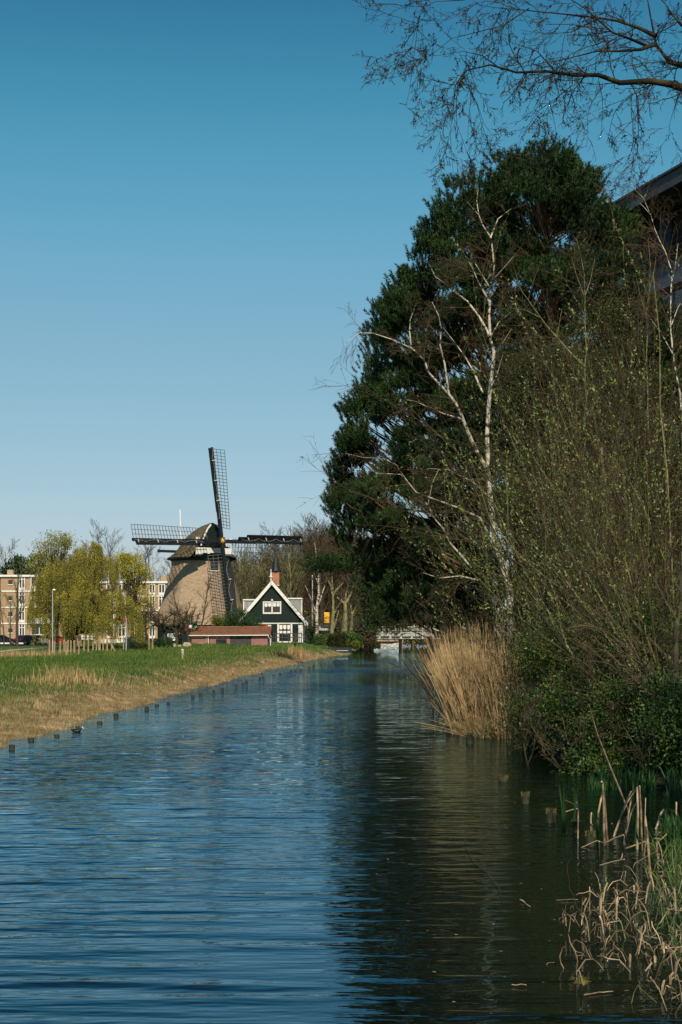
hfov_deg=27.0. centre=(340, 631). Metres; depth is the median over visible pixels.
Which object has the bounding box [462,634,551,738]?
reeds
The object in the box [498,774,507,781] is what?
old post
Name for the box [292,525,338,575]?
bare tree
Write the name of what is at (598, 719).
bramble bush
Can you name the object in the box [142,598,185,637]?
fruit tree
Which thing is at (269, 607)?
window
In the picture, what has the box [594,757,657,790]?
iris plants
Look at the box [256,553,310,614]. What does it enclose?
bare tree
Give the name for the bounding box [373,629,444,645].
hedge
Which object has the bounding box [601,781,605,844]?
cattail stalk
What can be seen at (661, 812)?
cattail stalk
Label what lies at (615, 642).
willow shrub
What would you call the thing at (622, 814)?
cattail stalk
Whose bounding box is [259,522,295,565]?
bare tree
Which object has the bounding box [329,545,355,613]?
bare tree
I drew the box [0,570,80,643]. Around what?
apartment building
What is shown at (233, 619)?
evergreen bush
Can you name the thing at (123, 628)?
window
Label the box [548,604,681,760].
twig bush
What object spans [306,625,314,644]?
shrub
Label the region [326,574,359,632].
pollard tree
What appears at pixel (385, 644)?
moored boat
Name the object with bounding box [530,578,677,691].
twig bush
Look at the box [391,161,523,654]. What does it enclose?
pine tree
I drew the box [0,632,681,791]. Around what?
ground
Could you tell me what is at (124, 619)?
sign post
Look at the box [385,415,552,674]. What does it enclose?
willow shrub
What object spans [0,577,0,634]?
apartment building
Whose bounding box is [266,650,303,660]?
grass tuft
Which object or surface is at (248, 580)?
bare tree
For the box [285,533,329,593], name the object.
bare tree
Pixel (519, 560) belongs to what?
willow shrub
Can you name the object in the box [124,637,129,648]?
litter bin
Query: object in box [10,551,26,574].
evergreen tree
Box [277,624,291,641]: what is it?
window
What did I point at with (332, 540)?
bare tree
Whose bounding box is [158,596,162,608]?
window
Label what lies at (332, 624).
pollard tree
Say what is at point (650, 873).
cattail stalk
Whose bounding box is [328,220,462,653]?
pine tree
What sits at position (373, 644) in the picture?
shrub
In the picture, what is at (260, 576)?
bare tree
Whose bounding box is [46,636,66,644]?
parked car
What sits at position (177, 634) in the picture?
fruit tree
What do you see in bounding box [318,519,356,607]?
bare tree
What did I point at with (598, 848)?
cattail stalk
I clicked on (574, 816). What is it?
iris tuft
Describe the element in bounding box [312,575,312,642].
flagpole
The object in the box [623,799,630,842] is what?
cattail stalk
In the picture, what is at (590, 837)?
old post
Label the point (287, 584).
bare tree
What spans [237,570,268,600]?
bare tree
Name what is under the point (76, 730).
coot
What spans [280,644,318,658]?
grass tuft
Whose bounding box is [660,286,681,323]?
window
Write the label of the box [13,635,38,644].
parked car
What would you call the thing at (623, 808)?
cattail stalk
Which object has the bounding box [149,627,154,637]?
window
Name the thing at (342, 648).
quay edge
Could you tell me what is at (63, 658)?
grass
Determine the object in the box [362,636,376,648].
shrub
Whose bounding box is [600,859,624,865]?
cattail stalk
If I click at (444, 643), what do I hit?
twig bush
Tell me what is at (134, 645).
shrub
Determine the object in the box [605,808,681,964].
dark sedge
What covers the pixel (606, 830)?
cattail stalk
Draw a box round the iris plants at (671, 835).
[658,804,681,851]
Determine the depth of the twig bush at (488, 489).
33.81 m
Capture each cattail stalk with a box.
[576,802,578,838]
[590,812,591,830]
[596,792,601,826]
[598,841,599,855]
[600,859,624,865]
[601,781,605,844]
[604,793,607,840]
[605,834,623,843]
[613,789,635,836]
[615,791,631,834]
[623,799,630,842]
[623,801,637,843]
[636,787,638,848]
[639,785,642,849]
[645,816,651,878]
[645,825,649,873]
[655,810,663,828]
[656,834,666,867]
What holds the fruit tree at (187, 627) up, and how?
on the ground at (660, 782)
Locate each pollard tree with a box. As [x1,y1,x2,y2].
[319,570,347,633]
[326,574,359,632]
[348,587,365,631]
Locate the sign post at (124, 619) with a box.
[123,618,126,648]
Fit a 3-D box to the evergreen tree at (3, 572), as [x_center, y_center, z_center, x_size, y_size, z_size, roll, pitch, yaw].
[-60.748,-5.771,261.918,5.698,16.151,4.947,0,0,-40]
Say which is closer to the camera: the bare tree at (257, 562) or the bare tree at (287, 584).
the bare tree at (287, 584)
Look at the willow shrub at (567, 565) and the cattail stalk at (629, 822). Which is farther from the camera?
the willow shrub at (567, 565)
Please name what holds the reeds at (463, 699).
on the ground at (660, 782)
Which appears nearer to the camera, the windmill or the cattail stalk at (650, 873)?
the cattail stalk at (650, 873)
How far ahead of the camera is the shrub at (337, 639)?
163.32 m
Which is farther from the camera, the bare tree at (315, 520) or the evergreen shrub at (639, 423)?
the bare tree at (315, 520)
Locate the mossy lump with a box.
[571,974,591,984]
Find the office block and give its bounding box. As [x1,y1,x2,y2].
[572,163,681,653]
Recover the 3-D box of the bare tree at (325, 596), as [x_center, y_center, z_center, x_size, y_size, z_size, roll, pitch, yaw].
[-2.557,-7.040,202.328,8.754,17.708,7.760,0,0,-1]
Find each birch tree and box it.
[290,530,329,634]
[313,175,536,638]
[485,214,643,525]
[589,221,681,588]
[598,148,681,561]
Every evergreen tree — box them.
[0,556,13,574]
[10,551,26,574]
[19,551,41,574]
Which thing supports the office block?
on the ground at (660, 782)
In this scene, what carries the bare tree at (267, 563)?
on the ground at (660, 782)
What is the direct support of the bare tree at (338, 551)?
on the ground at (660, 782)
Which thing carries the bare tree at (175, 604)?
on the ground at (660, 782)
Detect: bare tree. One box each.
[0,539,19,573]
[0,591,6,645]
[1,593,22,645]
[6,558,28,645]
[78,522,117,579]
[88,519,125,580]
[129,545,167,580]
[134,545,164,580]
[154,558,170,580]
[165,565,181,630]
[194,575,214,625]
[230,543,253,591]
[231,548,258,606]
[231,553,255,601]
[233,544,252,598]
[234,553,270,607]
[237,557,258,598]
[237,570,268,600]
[238,544,274,597]
[239,550,270,595]
[243,562,281,598]
[245,530,286,578]
[247,544,287,588]
[255,525,291,588]
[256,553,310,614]
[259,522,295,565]
[266,544,313,598]
[266,551,299,596]
[270,550,309,597]
[279,550,307,615]
[284,531,329,592]
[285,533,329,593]
[287,515,324,533]
[289,563,313,599]
[290,515,325,560]
[291,546,328,616]
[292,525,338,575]
[292,528,333,586]
[292,548,330,603]
[293,522,352,618]
[294,535,332,604]
[299,519,337,611]
[304,513,328,544]
[314,571,352,611]
[315,520,365,618]
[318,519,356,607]
[322,522,357,587]
[323,528,362,607]
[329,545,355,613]
[334,526,371,591]
[341,552,362,610]
[350,570,377,610]
[359,573,395,640]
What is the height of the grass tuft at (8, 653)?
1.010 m
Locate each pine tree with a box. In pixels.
[295,546,470,639]
[319,279,446,579]
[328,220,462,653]
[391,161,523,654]
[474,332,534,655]
[479,132,611,633]
[561,197,681,618]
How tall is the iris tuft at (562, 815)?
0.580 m
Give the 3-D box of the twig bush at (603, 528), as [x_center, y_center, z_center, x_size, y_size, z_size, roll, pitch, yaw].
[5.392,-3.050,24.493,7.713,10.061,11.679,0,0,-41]
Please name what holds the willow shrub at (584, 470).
on the ground at (660, 782)
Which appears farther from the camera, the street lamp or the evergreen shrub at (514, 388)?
the street lamp
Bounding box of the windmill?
[131,447,302,638]
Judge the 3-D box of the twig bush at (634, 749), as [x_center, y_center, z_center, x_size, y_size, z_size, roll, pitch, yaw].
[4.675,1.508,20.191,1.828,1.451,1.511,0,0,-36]
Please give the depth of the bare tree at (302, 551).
225.58 m
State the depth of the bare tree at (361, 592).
207.55 m
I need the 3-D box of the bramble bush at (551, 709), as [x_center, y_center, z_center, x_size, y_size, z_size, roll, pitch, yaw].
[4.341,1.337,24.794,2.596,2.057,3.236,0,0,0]
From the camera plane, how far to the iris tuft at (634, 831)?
14.58 m
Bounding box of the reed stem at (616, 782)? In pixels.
[588,703,627,811]
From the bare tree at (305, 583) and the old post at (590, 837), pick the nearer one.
the old post at (590, 837)
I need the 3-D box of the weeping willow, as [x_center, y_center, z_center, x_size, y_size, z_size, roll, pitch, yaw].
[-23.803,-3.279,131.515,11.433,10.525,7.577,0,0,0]
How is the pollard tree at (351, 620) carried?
on the ground at (660, 782)
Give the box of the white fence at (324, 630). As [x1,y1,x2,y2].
[319,627,329,634]
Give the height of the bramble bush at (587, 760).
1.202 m
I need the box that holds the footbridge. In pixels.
[376,625,445,649]
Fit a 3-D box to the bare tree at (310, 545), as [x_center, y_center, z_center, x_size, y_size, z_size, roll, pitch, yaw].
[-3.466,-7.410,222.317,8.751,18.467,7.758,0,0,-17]
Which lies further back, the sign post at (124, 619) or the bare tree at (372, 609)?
the bare tree at (372, 609)
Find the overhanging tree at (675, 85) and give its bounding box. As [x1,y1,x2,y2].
[351,0,681,214]
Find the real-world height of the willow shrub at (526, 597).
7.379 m
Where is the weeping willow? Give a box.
[26,540,145,648]
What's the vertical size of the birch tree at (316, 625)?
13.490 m
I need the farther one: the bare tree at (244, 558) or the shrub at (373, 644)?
the bare tree at (244, 558)
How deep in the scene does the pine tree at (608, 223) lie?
61.28 m
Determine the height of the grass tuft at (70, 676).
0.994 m
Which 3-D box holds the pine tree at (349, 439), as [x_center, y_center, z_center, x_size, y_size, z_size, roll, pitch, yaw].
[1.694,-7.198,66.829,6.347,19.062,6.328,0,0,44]
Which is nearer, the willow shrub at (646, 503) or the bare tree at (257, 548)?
the willow shrub at (646, 503)
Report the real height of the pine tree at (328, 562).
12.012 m
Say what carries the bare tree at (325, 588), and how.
on the ground at (660, 782)
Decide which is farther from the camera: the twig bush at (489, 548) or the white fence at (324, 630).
the white fence at (324, 630)
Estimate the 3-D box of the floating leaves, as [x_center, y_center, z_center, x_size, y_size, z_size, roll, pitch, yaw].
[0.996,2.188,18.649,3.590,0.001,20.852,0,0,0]
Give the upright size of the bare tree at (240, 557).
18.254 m
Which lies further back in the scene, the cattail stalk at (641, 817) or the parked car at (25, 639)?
the parked car at (25, 639)
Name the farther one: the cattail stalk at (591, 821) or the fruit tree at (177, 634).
the fruit tree at (177, 634)
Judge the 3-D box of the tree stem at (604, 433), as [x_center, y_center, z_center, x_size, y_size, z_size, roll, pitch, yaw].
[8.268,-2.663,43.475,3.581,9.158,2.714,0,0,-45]
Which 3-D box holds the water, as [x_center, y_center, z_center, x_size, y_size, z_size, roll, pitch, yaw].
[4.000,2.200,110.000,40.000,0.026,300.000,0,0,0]
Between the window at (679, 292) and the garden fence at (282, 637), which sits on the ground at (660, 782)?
the garden fence at (282, 637)
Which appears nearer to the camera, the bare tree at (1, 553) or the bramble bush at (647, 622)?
the bramble bush at (647, 622)
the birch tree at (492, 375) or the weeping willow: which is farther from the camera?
the weeping willow
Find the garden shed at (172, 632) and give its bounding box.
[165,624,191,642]
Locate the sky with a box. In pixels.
[0,0,681,631]
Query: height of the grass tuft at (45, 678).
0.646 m
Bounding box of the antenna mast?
[177,509,181,538]
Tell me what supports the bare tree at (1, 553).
on the ground at (660, 782)
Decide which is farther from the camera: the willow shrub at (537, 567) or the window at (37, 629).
the window at (37, 629)
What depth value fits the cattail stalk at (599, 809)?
14.93 m
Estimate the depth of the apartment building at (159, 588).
245.91 m
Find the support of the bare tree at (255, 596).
on the ground at (660, 782)
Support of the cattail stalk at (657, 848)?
in the water
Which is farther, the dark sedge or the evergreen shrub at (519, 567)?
the evergreen shrub at (519, 567)
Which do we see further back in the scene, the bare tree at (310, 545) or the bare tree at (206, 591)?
the bare tree at (310, 545)
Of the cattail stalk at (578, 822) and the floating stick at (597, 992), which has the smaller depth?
the floating stick at (597, 992)
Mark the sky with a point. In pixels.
(193, 193)
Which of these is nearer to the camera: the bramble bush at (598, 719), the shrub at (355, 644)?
the bramble bush at (598, 719)
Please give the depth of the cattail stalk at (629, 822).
14.63 m
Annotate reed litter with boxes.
[546,841,681,1010]
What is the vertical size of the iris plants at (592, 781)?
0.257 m
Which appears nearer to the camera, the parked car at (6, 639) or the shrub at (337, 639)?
the shrub at (337, 639)
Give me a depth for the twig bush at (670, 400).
29.69 m
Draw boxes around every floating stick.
[584,991,612,995]
[637,1007,681,1010]
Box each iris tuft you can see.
[558,783,566,826]
[573,789,577,820]
[592,808,599,842]
[631,798,636,844]
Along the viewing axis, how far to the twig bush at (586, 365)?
39.51 m
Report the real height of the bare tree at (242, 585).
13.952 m
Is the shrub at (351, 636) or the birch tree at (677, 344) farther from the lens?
the shrub at (351, 636)
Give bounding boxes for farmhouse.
[243,554,309,641]
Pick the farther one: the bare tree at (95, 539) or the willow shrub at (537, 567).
the bare tree at (95, 539)
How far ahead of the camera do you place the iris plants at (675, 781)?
19.77 m
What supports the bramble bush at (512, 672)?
on the ground at (660, 782)
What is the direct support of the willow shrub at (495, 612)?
on the ground at (660, 782)
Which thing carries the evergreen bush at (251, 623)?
on the ground at (660, 782)
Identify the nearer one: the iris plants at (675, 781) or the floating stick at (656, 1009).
the floating stick at (656, 1009)
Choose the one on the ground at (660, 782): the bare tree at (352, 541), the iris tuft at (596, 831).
the bare tree at (352, 541)
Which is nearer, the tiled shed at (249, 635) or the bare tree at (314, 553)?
the tiled shed at (249, 635)
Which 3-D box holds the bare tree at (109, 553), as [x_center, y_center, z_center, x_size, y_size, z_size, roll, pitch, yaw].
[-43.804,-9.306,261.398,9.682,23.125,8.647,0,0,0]
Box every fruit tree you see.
[135,605,162,642]
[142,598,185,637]
[163,610,194,644]
[165,599,205,642]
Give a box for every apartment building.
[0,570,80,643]
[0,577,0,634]
[81,576,167,642]
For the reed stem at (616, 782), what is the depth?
16.98 m
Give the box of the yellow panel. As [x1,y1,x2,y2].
[319,612,329,634]
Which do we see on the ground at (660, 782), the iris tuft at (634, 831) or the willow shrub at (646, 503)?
the willow shrub at (646, 503)
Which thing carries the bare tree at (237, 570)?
on the ground at (660, 782)
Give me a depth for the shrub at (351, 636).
162.32 m
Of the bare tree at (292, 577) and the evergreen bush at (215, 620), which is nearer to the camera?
the evergreen bush at (215, 620)
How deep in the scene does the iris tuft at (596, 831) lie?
14.79 m
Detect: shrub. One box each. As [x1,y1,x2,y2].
[130,640,147,649]
[153,637,173,647]
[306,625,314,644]
[313,633,328,645]
[327,631,346,646]
[345,630,362,649]
[351,640,359,649]
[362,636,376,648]
[369,641,380,648]
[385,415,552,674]
[418,344,681,694]
[425,533,553,703]
[438,380,644,681]
[443,305,671,665]
[453,191,681,685]
[461,419,590,625]
[462,279,678,679]
[466,466,650,647]
[469,380,681,638]
[471,306,632,621]
[476,336,681,634]
[492,489,612,623]
[506,492,640,629]
[523,341,679,607]
[533,346,681,620]
[554,265,669,503]
[560,435,681,595]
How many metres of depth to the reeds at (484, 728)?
29.65 m
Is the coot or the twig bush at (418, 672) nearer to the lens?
the coot
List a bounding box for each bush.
[209,614,223,625]
[219,605,260,626]
[238,617,265,625]
[300,312,681,742]
[311,208,681,666]
[320,189,681,619]
[365,582,500,711]
[372,326,679,693]
[391,257,681,672]
[396,570,517,708]
[416,208,681,658]
[431,156,681,718]
[457,596,572,693]
[465,600,680,716]
[491,677,572,747]
[492,597,619,689]
[497,651,540,696]
[497,661,568,749]
[505,661,592,771]
[514,653,627,753]
[528,570,681,753]
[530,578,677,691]
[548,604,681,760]
[549,537,681,765]
[549,727,644,775]
[557,654,680,765]
[570,685,663,767]
[571,584,681,682]
[597,700,670,781]
[614,658,681,778]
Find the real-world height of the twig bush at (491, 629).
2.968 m
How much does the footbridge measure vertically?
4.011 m
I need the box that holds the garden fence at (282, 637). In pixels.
[271,633,301,643]
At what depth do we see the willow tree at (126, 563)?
184.48 m
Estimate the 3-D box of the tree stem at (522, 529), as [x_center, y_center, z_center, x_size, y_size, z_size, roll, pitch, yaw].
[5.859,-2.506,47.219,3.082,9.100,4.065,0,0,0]
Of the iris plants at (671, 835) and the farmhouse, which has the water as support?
the iris plants at (671, 835)
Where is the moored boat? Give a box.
[378,641,398,647]
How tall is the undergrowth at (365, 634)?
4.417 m
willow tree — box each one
[25,525,78,648]
[112,549,160,640]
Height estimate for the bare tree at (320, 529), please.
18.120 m
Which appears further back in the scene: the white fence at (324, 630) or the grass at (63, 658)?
the white fence at (324, 630)
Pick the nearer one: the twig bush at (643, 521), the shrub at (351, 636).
the twig bush at (643, 521)
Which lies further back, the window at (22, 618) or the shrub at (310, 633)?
the window at (22, 618)
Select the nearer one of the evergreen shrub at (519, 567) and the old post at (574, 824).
the old post at (574, 824)
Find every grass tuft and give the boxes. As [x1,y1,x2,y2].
[0,647,78,656]
[4,672,88,690]
[33,663,118,689]
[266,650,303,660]
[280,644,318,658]
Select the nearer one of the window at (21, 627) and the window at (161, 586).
the window at (21, 627)
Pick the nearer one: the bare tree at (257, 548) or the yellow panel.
the yellow panel
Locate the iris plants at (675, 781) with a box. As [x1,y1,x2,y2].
[659,757,681,794]
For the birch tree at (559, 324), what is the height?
13.190 m
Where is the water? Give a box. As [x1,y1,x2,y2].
[0,644,681,1023]
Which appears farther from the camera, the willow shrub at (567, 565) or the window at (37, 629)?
the window at (37, 629)
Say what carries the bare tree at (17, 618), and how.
on the ground at (660, 782)
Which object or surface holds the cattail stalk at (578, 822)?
in the water
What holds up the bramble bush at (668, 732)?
on the ground at (660, 782)
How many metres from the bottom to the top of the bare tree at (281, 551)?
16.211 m
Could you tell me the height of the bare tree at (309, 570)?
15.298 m
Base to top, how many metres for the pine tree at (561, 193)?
21.603 m
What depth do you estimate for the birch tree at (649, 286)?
41.11 m
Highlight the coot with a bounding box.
[71,727,83,732]
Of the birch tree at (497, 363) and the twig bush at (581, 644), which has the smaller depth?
the twig bush at (581, 644)
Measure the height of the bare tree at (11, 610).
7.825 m
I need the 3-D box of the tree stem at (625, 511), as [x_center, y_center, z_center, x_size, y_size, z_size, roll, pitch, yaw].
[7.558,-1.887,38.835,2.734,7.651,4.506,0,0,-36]
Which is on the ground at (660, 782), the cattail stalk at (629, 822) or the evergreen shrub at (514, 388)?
the evergreen shrub at (514, 388)
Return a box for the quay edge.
[316,647,351,650]
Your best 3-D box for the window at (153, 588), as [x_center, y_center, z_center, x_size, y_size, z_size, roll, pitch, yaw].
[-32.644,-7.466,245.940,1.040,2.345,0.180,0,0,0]
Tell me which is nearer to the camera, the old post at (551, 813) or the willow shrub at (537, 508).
the old post at (551, 813)
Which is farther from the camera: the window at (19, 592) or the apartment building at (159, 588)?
the apartment building at (159, 588)
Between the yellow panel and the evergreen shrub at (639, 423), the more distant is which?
the yellow panel
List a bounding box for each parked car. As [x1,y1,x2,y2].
[0,635,14,644]
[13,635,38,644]
[38,635,47,644]
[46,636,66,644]
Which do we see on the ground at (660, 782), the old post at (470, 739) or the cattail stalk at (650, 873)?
the old post at (470, 739)
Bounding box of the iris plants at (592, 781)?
[587,769,605,789]
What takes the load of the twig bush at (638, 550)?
on the ground at (660, 782)
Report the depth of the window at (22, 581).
235.88 m
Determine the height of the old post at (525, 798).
0.662 m
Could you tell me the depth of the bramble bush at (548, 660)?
28.18 m
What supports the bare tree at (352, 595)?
on the ground at (660, 782)
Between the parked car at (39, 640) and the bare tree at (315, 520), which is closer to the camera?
the parked car at (39, 640)
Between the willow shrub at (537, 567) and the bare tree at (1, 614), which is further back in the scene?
the bare tree at (1, 614)
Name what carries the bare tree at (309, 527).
on the ground at (660, 782)
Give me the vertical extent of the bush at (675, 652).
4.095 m
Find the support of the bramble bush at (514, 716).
on the ground at (660, 782)
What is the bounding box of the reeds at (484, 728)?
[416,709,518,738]
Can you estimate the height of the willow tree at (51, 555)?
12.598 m
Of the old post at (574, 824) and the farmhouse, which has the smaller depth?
the old post at (574, 824)
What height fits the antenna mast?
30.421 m
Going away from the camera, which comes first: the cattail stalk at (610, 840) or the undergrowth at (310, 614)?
the cattail stalk at (610, 840)
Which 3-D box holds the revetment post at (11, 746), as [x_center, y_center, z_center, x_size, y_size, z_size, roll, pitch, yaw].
[-6.125,2.502,26.474,0.106,0.796,0.107,0,0,0]
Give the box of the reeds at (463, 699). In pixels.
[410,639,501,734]
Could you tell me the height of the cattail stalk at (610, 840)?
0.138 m
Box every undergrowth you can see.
[302,606,437,645]
[305,615,374,640]
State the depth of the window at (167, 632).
161.92 m
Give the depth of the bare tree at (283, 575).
211.47 m
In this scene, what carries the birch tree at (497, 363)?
on the ground at (660, 782)
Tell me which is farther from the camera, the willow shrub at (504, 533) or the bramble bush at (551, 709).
the willow shrub at (504, 533)
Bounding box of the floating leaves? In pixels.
[266,755,669,1009]
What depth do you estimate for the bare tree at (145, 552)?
260.56 m
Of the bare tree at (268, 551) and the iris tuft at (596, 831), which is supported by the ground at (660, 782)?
the bare tree at (268, 551)
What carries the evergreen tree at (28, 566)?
on the ground at (660, 782)
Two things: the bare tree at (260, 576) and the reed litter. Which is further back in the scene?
the bare tree at (260, 576)
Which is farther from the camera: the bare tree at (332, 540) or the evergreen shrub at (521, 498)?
the bare tree at (332, 540)
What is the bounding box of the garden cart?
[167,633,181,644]
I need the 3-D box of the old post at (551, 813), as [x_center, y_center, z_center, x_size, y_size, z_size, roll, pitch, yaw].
[2.422,2.362,16.402,0.133,0.676,0.127,0,0,0]
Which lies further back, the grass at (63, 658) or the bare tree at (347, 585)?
the bare tree at (347, 585)
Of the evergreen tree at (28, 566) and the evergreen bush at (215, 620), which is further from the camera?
the evergreen tree at (28, 566)
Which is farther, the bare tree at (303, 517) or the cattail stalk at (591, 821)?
the bare tree at (303, 517)
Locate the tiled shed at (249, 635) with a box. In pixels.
[189,626,272,645]
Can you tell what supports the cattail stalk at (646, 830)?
in the water
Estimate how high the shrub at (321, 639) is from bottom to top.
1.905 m
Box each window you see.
[19,577,24,589]
[19,592,24,605]
[19,608,24,622]
[19,625,24,634]
[31,624,54,633]
[118,625,125,637]
[149,583,154,594]
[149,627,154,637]
[158,583,164,594]
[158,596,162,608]
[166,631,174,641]
[210,561,217,569]
[216,639,226,643]
[263,601,280,613]
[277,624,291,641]
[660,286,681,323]
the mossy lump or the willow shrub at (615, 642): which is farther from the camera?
the willow shrub at (615, 642)
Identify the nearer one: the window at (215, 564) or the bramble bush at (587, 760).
the bramble bush at (587, 760)
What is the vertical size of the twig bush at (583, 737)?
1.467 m
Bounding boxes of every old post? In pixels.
[466,735,473,743]
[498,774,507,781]
[521,791,529,803]
[545,808,556,822]
[571,819,580,832]
[585,829,594,845]
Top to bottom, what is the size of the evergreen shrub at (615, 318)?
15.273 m
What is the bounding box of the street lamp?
[52,589,55,651]
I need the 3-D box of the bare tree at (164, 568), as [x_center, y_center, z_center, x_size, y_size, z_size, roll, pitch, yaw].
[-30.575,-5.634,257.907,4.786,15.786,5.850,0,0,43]
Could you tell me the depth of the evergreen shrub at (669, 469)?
39.40 m
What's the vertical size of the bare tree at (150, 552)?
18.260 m
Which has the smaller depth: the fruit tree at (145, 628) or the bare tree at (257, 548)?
the fruit tree at (145, 628)
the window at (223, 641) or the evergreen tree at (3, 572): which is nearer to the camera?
the window at (223, 641)
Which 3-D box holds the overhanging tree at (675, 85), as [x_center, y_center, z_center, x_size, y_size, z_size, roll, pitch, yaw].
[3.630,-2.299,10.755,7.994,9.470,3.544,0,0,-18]
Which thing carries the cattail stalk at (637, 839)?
in the water
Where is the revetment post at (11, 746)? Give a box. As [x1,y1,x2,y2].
[9,744,14,749]
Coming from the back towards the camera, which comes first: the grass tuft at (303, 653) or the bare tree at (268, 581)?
the bare tree at (268, 581)
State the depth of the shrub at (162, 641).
135.21 m
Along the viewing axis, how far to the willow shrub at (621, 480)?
33.82 m
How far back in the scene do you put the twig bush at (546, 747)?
22.45 m
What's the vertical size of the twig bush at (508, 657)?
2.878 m
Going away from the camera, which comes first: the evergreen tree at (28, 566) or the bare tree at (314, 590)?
the bare tree at (314, 590)
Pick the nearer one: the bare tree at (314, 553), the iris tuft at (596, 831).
the iris tuft at (596, 831)
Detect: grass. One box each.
[0,641,331,729]

